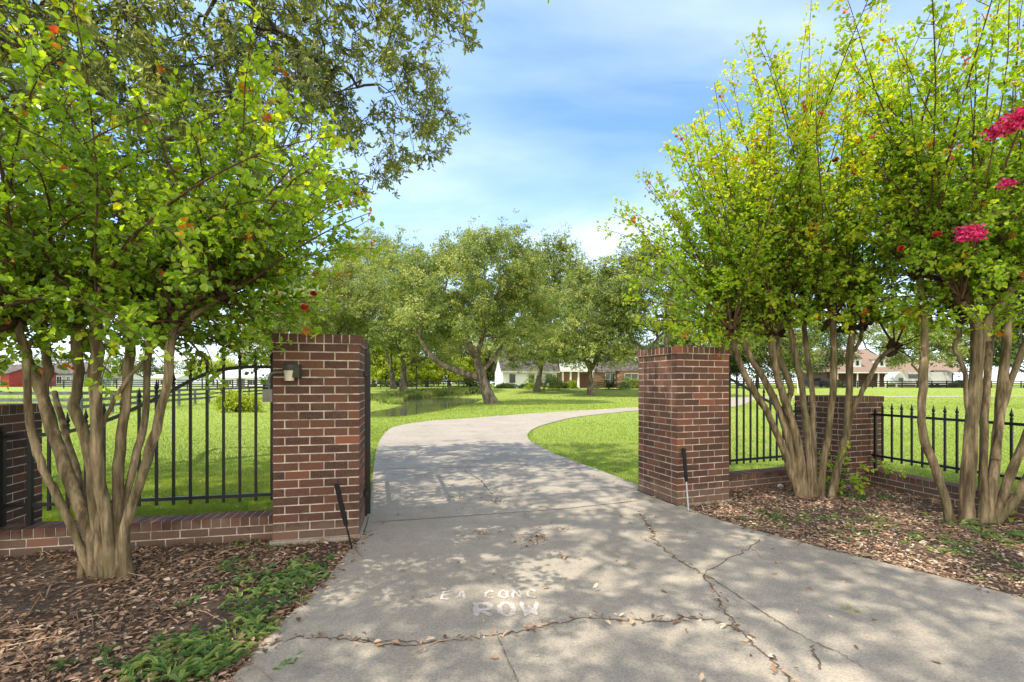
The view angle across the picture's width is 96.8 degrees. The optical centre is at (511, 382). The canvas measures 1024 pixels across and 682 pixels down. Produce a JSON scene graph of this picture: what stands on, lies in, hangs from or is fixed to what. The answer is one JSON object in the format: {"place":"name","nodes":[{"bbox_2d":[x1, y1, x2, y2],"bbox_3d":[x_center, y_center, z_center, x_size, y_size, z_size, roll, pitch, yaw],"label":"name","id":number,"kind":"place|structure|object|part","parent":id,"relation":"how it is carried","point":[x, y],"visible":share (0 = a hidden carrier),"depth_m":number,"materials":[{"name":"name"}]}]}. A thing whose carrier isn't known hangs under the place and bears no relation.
{"place":"outdoors","nodes":[
{"label":"outdoors","id":0,"kind":"place"},
{"bbox_2d":[371,397,481,416],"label":"pond","id":1,"kind":"structure","parent":0,"point":[415,406],"depth_m":36.18,"materials":[{"name":"green liquid"}]},
{"bbox_2d":[0,383,1023,524],"bbox_3d":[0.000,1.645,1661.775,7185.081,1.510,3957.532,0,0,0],"label":"lawn","id":2,"kind":"structure","parent":0,"point":[578,392],"depth_m":17.35,"materials":[{"name":"green plant"}]},
{"bbox_2d":[0,351,42,366],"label":"distant tree","id":3,"kind":"object","parent":2,"relation":"on","point":[40,364],"visible":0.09,"depth_m":171.23,"materials":[{"name":"green plant"}]},
{"bbox_2d":[0,364,58,386],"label":"red barn","id":4,"kind":"structure","parent":2,"relation":"on","point":[13,376],"depth_m":99.78,"materials":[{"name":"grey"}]},
{"bbox_2d":[33,349,85,365],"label":"distant tree","id":5,"kind":"object","parent":2,"relation":"on","point":[59,360],"visible":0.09,"depth_m":176.45,"materials":[{"name":"green plant"}]},
{"bbox_2d":[54,362,111,385],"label":"sage house","id":6,"kind":"structure","parent":2,"relation":"on","point":[65,374],"depth_m":112.54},
{"bbox_2d":[56,376,61,383],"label":"window","id":7,"kind":"structure","parent":6,"relation":"in","point":[57,377],"depth_m":112.17,"materials":[{"name":"white paint"}]},
{"bbox_2d":[103,354,141,374],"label":"distant tree","id":8,"kind":"object","parent":2,"relation":"on","point":[110,359],"visible":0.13,"depth_m":163.28,"materials":[{"name":"green plant"}]},
{"bbox_2d":[111,373,142,385],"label":"grey roofed house","id":9,"kind":"structure","parent":2,"relation":"on","point":[136,376],"depth_m":128.96,"materials":[{"name":"white"}]},
{"bbox_2d":[0,387,266,412],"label":"board fence","id":10,"kind":"object","parent":2,"relation":"on","point":[178,399],"visible":0.35,"depth_m":25.41,"materials":[{"name":"black wood"}]},
{"bbox_2d":[0,510,272,556],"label":"brick wall","id":11,"kind":"structure","parent":2,"relation":"on","point":[19,539],"depth_m":4.29,"materials":[{"name":"brown brick"}]},
{"bbox_2d":[0,349,272,526],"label":"iron fence","id":12,"kind":"object","parent":11,"relation":"on","point":[29,504],"visible":0.62,"depth_m":4.40,"materials":[{"name":"black metal"}]},
{"bbox_2d":[109,351,163,375],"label":"distant tree","id":13,"kind":"object","parent":2,"relation":"on","point":[154,368],"visible":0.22,"depth_m":159.81,"materials":[{"name":"green plant"}]},
{"bbox_2d":[50,379,267,388],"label":"board fence","id":14,"kind":"object","parent":2,"relation":"on","point":[187,386],"visible":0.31,"depth_m":68.92,"materials":[{"name":"wood"}]},
{"bbox_2d":[151,374,192,385],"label":"tan shed","id":15,"kind":"structure","parent":2,"relation":"on","point":[177,376],"depth_m":119.13,"materials":[{"name":"white"}]},
{"bbox_2d":[151,355,210,379],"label":"distant tree","id":16,"kind":"object","parent":2,"relation":"on","point":[177,367],"visible":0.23,"depth_m":167.43,"materials":[{"name":"green plant"}]},
{"bbox_2d":[0,530,370,681],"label":"planting bed","id":17,"kind":"object","parent":2,"relation":"on","point":[213,604],"visible":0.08,"depth_m":3.20,"materials":[{"name":"brown plant"}]},
{"bbox_2d":[0,403,41,523],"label":"brick pier","id":18,"kind":"structure","parent":17,"relation":"on","point":[12,418],"depth_m":4.32,"materials":[{"name":"brick"}]},
{"bbox_2d":[47,538,333,681],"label":"weeds","id":19,"kind":"object","parent":17,"relation":"on","point":[196,663],"visible":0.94,"depth_m":2.68,"materials":[{"name":"green plant"}]},
{"bbox_2d":[0,0,384,579],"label":"crape myrtle","id":20,"kind":"object","parent":17,"relation":"on","point":[168,271],"visible":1,"depth_m":3.46,"materials":[{"name":"green plant"}]},
{"bbox_2d":[192,349,237,385],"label":"distant tree","id":21,"kind":"object","parent":2,"relation":"on","point":[231,363],"visible":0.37,"depth_m":148.32,"materials":[{"name":"green plant"}]},
{"bbox_2d":[210,387,262,412],"bbox_3d":[-14.767,0.872,24.558,2.592,1.486,2.621,0,0,0],"label":"bush","id":22,"kind":"object","parent":2,"relation":"on","point":[247,403],"visible":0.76,"depth_m":24.08,"materials":[{"name":"green plant"}]},
{"bbox_2d":[217,370,269,386],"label":"white farmhouse","id":23,"kind":"object","parent":2,"relation":"on","point":[231,374],"visible":0.43,"depth_m":105.91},
{"bbox_2d":[0,0,548,240],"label":"live oak","id":24,"kind":"object","parent":2,"relation":"on","point":[308,62],"visible":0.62,"depth_m":6.87,"materials":[{"name":"green plant"}]},
{"bbox_2d":[220,282,337,364],"bbox_3d":[-21.950,-4.514,44.333,11.238,12.404,10.779,0,0,42],"label":"live oak","id":25,"kind":"object","parent":2,"relation":"on","point":[322,322],"visible":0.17,"depth_m":42.38,"materials":[{"name":"green plant"}]},
{"bbox_2d":[263,233,397,353],"bbox_3d":[-20.214,-7.628,49.651,16.321,18.658,14.819,0,0,0],"label":"live oak","id":26,"kind":"object","parent":2,"relation":"on","point":[350,316],"visible":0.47,"depth_m":48.06,"materials":[{"name":"green plant"}]},
{"bbox_2d":[322,311,396,369],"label":"background tree","id":27,"kind":"object","parent":2,"relation":"on","point":[376,353],"visible":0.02,"depth_m":94.16,"materials":[{"name":"green plant"}]},
{"bbox_2d":[310,222,419,388],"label":"live oak","id":28,"kind":"object","parent":2,"relation":"on","point":[378,239],"visible":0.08,"depth_m":65.13,"materials":[{"name":"green plant"}]},
{"bbox_2d":[369,344,411,386],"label":"background tree","id":29,"kind":"object","parent":2,"relation":"on","point":[379,348],"visible":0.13,"depth_m":90.81,"materials":[{"name":"green plant"}]},
{"bbox_2d":[334,225,462,391],"bbox_3d":[-14.743,-9.685,60.202,17.036,21.948,15.654,0,0,0],"label":"live oak","id":30,"kind":"object","parent":2,"relation":"on","point":[442,356],"visible":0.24,"depth_m":58.39,"materials":[{"name":"green plant"}]},
{"bbox_2d":[371,349,432,386],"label":"background tree","id":31,"kind":"object","parent":2,"relation":"on","point":[411,378],"visible":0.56,"depth_m":91.78,"materials":[{"name":"green plant"}]},
{"bbox_2d":[371,385,493,404],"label":"pond reeds","id":32,"kind":"object","parent":2,"relation":"on","point":[399,397],"visible":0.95,"depth_m":55.25,"materials":[{"name":"green plant"}]},
{"bbox_2d":[380,381,489,387],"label":"board fence","id":33,"kind":"object","parent":2,"relation":"on","point":[427,384],"visible":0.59,"depth_m":79.06,"materials":[{"name":"black wood"}]},
{"bbox_2d":[419,318,473,386],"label":"background tree","id":34,"kind":"object","parent":2,"relation":"on","point":[462,358],"visible":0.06,"depth_m":98.70,"materials":[{"name":"green plant"}]},
{"bbox_2d":[417,352,488,386],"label":"background tree","id":35,"kind":"object","parent":2,"relation":"on","point":[438,372],"visible":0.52,"depth_m":95.68,"materials":[{"name":"green plant"}]},
{"bbox_2d":[457,376,479,387],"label":"cycad","id":36,"kind":"object","parent":2,"relation":"on","point":[472,383],"visible":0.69,"depth_m":69.50,"materials":[{"name":"green plant"}]},
{"bbox_2d":[365,208,576,403],"bbox_3d":[-3.171,-5.715,35.779,15.615,15.339,12.420,0,0,-27],"label":"live oak","id":37,"kind":"object","parent":2,"relation":"on","point":[417,306],"visible":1,"depth_m":33.42,"materials":[{"name":"green plant"}]},
{"bbox_2d":[437,296,504,381],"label":"background tree","id":38,"kind":"object","parent":2,"relation":"on","point":[494,340],"visible":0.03,"depth_m":104.06,"materials":[{"name":"green plant"}]},
{"bbox_2d":[459,352,494,385],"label":"background tree","id":39,"kind":"object","parent":2,"relation":"on","point":[491,374],"visible":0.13,"depth_m":101.41,"materials":[{"name":"green plant"}]},
{"bbox_2d":[494,382,517,388],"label":"hedge shrub","id":40,"kind":"object","parent":2,"relation":"on","point":[508,385],"visible":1,"depth_m":71.06,"materials":[{"name":"green plant"}]},
{"bbox_2d":[466,287,562,366],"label":"background tree","id":41,"kind":"object","parent":2,"relation":"on","point":[486,347],"visible":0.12,"depth_m":97.63,"materials":[{"name":"green plant"}]},
{"bbox_2d":[518,383,532,388],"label":"hedge shrub","id":42,"kind":"object","parent":2,"relation":"on","point":[520,386],"visible":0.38,"depth_m":70.96,"materials":[{"name":"green plant"}]},
{"bbox_2d":[492,350,559,387],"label":"house wing","id":43,"kind":"structure","parent":2,"relation":"on","point":[510,376],"depth_m":76.16,"materials":[{"name":"white paint"}]},
{"bbox_2d":[509,374,514,382],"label":"window","id":44,"kind":"structure","parent":43,"relation":"in","point":[511,376],"depth_m":75.32,"materials":[{"name":"grey glass"}]},
{"bbox_2d":[523,364,564,390],"bbox_3d":[4.493,-0.369,64.014,5.979,5.049,5.939,0,0,0],"label":"cycad","id":45,"kind":"object","parent":2,"relation":"on","point":[545,385],"visible":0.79,"depth_m":63.68,"materials":[{"name":"green plant"}]},
{"bbox_2d":[490,222,599,390],"bbox_3d":[4.636,-10.150,60.910,14.801,22.914,14.564,0,0,0],"label":"live oak","id":46,"kind":"object","parent":2,"relation":"on","point":[529,350],"visible":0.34,"depth_m":57.80,"materials":[{"name":"green plant"}]},
{"bbox_2d":[548,374,558,388],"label":"hedge shrub","id":47,"kind":"object","parent":2,"relation":"on","point":[553,376],"visible":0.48,"depth_m":71.15,"materials":[{"name":"green plant"}]},
{"bbox_2d":[553,381,569,388],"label":"hedge shrub","id":48,"kind":"object","parent":2,"relation":"on","point":[563,385],"visible":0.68,"depth_m":70.86,"materials":[{"name":"green plant"}]},
{"bbox_2d":[566,379,578,388],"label":"hedge shrub","id":49,"kind":"object","parent":2,"relation":"on","point":[572,384],"visible":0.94,"depth_m":71.00,"materials":[{"name":"green plant"}]},
{"bbox_2d":[526,264,618,343],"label":"background tree","id":50,"kind":"object","parent":2,"relation":"on","point":[573,305],"visible":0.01,"depth_m":105.84,"materials":[{"name":"green plant"}]},
{"bbox_2d":[535,255,652,395],"bbox_3d":[9.527,-6.504,53.420,13.290,16.188,14.197,0,0,32],"label":"live oak","id":51,"kind":"object","parent":2,"relation":"on","point":[574,347],"visible":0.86,"depth_m":50.29,"materials":[{"name":"green plant"}]},
{"bbox_2d":[554,344,641,387],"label":"brick house","id":52,"kind":"structure","parent":2,"relation":"on","point":[581,377],"depth_m":80.48,"materials":[{"name":"red brick"},{"name":"grey shingle"},{"name":"white paint"}]},
{"bbox_2d":[580,374,587,387],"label":"door","id":53,"kind":"structure","parent":52,"relation":"in","point":[583,377],"depth_m":80.53,"materials":[{"name":"brown wood"}]},
{"bbox_2d":[605,373,614,382],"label":"window","id":54,"kind":"structure","parent":52,"relation":"in","point":[607,376],"depth_m":81.38,"materials":[{"name":"grey glass"}]},
{"bbox_2d":[624,373,637,380],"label":"window","id":55,"kind":"structure","parent":52,"relation":"in","point":[633,375],"depth_m":80.39,"materials":[{"name":"white glass"}]},
{"bbox_2d":[593,373,631,389],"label":"cycad","id":56,"kind":"object","parent":2,"relation":"on","point":[608,384],"visible":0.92,"depth_m":65.72,"materials":[{"name":"green plant"}]},
{"bbox_2d":[620,376,637,388],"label":"hedge shrub","id":57,"kind":"object","parent":2,"relation":"on","point":[630,382],"visible":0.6,"depth_m":71.14,"materials":[{"name":"green plant"}]},
{"bbox_2d":[632,377,638,388],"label":"hedge shrub","id":58,"kind":"object","parent":2,"relation":"on","point":[636,385],"visible":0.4,"depth_m":71.17,"materials":[{"name":"green plant"}]},
{"bbox_2d":[584,236,711,349],"bbox_3d":[15.625,-7.528,53.284,13.863,18.439,15.267,0,0,0],"label":"live oak","id":59,"kind":"object","parent":2,"relation":"on","point":[631,271],"visible":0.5,"depth_m":49.95,"materials":[{"name":"green plant"}]},
{"bbox_2d":[642,338,706,348],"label":"background tree","id":60,"kind":"object","parent":2,"relation":"on","point":[649,347],"depth_m":92.69,"materials":[{"name":"green plant"}]},
{"bbox_2d":[658,310,747,375],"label":"paddock tree","id":61,"kind":"object","parent":2,"relation":"on","point":[688,343],"visible":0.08,"depth_m":86.06,"materials":[{"name":"green plant"}]},
{"bbox_2d":[651,249,764,357],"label":"paddock tree","id":62,"kind":"object","parent":2,"relation":"on","point":[749,342],"visible":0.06,"depth_m":73.03,"materials":[{"name":"green plant"}]},
{"bbox_2d":[714,320,812,387],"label":"paddock tree","id":63,"kind":"object","parent":2,"relation":"on","point":[749,368],"visible":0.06,"depth_m":82.02,"materials":[{"name":"green plant"}]},
{"bbox_2d":[729,466,818,491],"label":"brick wall","id":64,"kind":"structure","parent":2,"relation":"on","point":[755,478],"depth_m":6.62,"materials":[{"name":"brown brick"}]},
{"bbox_2d":[729,367,809,464],"bbox_3d":[3.724,0.506,6.786,2.251,1.688,0.039,0,0,-22],"label":"iron fence","id":65,"kind":"object","parent":64,"relation":"on","point":[764,457],"visible":0.34,"depth_m":6.69,"materials":[{"name":"black metal"}]},
{"bbox_2d":[731,302,827,387],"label":"paddock tree","id":66,"kind":"object","parent":2,"relation":"on","point":[814,355],"visible":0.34,"depth_m":74.49,"materials":[{"name":"green plant"}]},
{"bbox_2d":[804,378,829,386],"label":"dark car","id":67,"kind":"object","parent":2,"relation":"on","point":[820,379],"visible":0.49,"depth_m":88.13,"materials":[{"name":"paint"}]},
{"bbox_2d":[773,316,863,386],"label":"paddock tree","id":68,"kind":"object","parent":2,"relation":"on","point":[841,359],"visible":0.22,"depth_m":86.65,"materials":[{"name":"green plant"}]},
{"bbox_2d":[825,379,845,387],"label":"paddock shrub","id":69,"kind":"object","parent":2,"relation":"on","point":[840,385],"visible":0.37,"depth_m":85.23,"materials":[{"name":"green plant"}]},
{"bbox_2d":[659,481,1023,595],"bbox_3d":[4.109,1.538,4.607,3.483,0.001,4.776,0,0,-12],"label":"planting bed","id":70,"kind":"object","parent":2,"relation":"on","point":[823,509],"visible":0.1,"depth_m":4.64,"materials":[{"name":"brown plant"}]},
{"bbox_2d":[596,0,1023,498],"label":"crape myrtle","id":71,"kind":"object","parent":70,"relation":"on","point":[780,261],"visible":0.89,"depth_m":5.99,"materials":[{"name":"green plant"}]},
{"bbox_2d":[795,395,883,485],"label":"brick pier","id":72,"kind":"structure","parent":70,"relation":"on","point":[861,444],"depth_m":6.90,"materials":[{"name":"brick"}]},
{"bbox_2d":[871,403,1023,479],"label":"iron fence","id":73,"kind":"object","parent":72,"relation":"attached to","point":[933,418],"visible":0.66,"depth_m":6.34,"materials":[{"name":"black metal"}]},
{"bbox_2d":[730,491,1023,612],"bbox_3d":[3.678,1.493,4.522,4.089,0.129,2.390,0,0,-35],"label":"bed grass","id":74,"kind":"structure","parent":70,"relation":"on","point":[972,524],"depth_m":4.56,"materials":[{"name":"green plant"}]},
{"bbox_2d":[826,0,1023,525],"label":"crape myrtle","id":75,"kind":"object","parent":70,"relation":"on","point":[964,243],"visible":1,"depth_m":4.90,"materials":[{"name":"green plant"}]},
{"bbox_2d":[839,302,908,354],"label":"paddock tree","id":76,"kind":"object","parent":2,"relation":"on","point":[870,329],"visible":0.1,"depth_m":110.56,"materials":[{"name":"green plant"}]},
{"bbox_2d":[731,381,1023,387],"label":"board fence","id":77,"kind":"object","parent":2,"relation":"on","point":[916,383],"visible":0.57,"depth_m":79.91,"materials":[{"name":"black wood"}]},
{"bbox_2d":[802,349,961,386],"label":"brown roofed house","id":78,"kind":"structure","parent":2,"relation":"on","point":[862,366],"depth_m":99.54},
{"bbox_2d":[884,372,951,386],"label":"horse trailer","id":79,"kind":"object","parent":2,"relation":"on","point":[913,376],"visible":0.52,"depth_m":89.00,"materials":[{"name":"white paint"}]},
{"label":"window","id":80,"kind":"part","parent":79,"relation":"part of","materials":[{"name":"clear glass"}]},
{"bbox_2d":[870,316,969,387],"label":"paddock tree","id":81,"kind":"object","parent":2,"relation":"on","point":[937,343],"visible":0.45,"depth_m":80.02,"materials":[{"name":"green plant"}]},
{"bbox_2d":[928,370,954,386],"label":"grey shed","id":82,"kind":"structure","parent":2,"relation":"on","point":[942,371],"depth_m":90.90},
{"bbox_2d":[865,468,1023,519],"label":"brick wall","id":83,"kind":"structure","parent":2,"relation":"on","point":[926,487],"depth_m":6.20,"materials":[{"name":"brown brick"}]},
{"bbox_2d":[947,379,962,387],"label":"paddock shrub","id":84,"kind":"object","parent":2,"relation":"on","point":[954,386],"visible":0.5,"depth_m":85.61,"materials":[{"name":"green plant"}]},
{"bbox_2d":[940,321,1023,377],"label":"paddock tree","id":85,"kind":"object","parent":2,"relation":"on","point":[995,363],"visible":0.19,"depth_m":82.11,"materials":[{"name":"green plant"}]},
{"bbox_2d":[969,288,1023,387],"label":"paddock tree","id":86,"kind":"object","parent":2,"relation":"on","point":[998,342],"visible":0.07,"depth_m":80.06,"materials":[{"name":"green plant"}]},
{"bbox_2d":[0,0,1023,382],"label":"sky","id":87,"kind":"structure","parent":0,"point":[564,101],"materials":[{"name":"blue"}]},
{"bbox_2d":[230,396,1023,681],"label":"driveway","id":88,"kind":"structure","parent":0,"point":[918,625],"depth_m":3.24,"materials":[{"name":"concrete"}]},
{"bbox_2d":[269,333,368,545],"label":"brick pillar","id":89,"kind":"structure","parent":88,"relation":"on","point":[318,430],"depth_m":4.39,"materials":[{"name":"brick"}]},
{"bbox_2d":[262,363,301,401],"bbox_3d":[-2.177,-0.003,4.283,0.379,0.365,0.178,0,0,0],"label":"wall lamp","id":90,"kind":"object","parent":89,"relation":"attached to","point":[291,371],"visible":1,"depth_m":4.25,"materials":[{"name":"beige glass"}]},
{"bbox_2d":[364,339,370,515],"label":"iron gate","id":91,"kind":"structure","parent":89,"relation":"attached to","point":[367,375],"depth_m":5.10,"materials":[{"name":"black metal"}]},
{"bbox_2d":[334,483,352,548],"bbox_3d":[-1.573,1.241,4.250,0.307,0.567,0.047,0,0,42],"label":"leaning rod","id":92,"kind":"object","parent":88,"relation":"on","point":[341,503],"visible":1,"depth_m":4.25,"materials":[{"name":"black metal"}]},
{"bbox_2d":[440,589,538,615],"bbox_3d":[-0.162,1.517,3.152,0.697,0.002,0.397,0,0,0],"label":"sprayed writing","id":93,"kind":"object","parent":88,"relation":"on","point":[528,610],"visible":1,"depth_m":3.11},
{"bbox_2d":[187,506,1023,681],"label":"edge leaves","id":94,"kind":"object","parent":88,"relation":"on","point":[330,568],"visible":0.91,"depth_m":3.34,"materials":[{"name":"brown plant"}]},
{"bbox_2d":[247,458,992,681],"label":"scattered leaves","id":95,"kind":"object","parent":88,"relation":"on","point":[701,676],"visible":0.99,"depth_m":2.88,"materials":[{"name":"brown plant"}]},
{"bbox_2d":[637,346,731,505],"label":"brick pillar","id":96,"kind":"structure","parent":88,"relation":"on","point":[683,396],"depth_m":5.84,"materials":[{"name":"brick"}]},
{"bbox_2d":[682,448,688,509],"bbox_3d":[2.119,1.166,5.548,0.048,0.714,0.266,0,0,9],"label":"leaning rod","id":97,"kind":"object","parent":88,"relation":"on","point":[685,465],"visible":1,"depth_m":5.56,"materials":[{"name":"black metal"}]}
]}

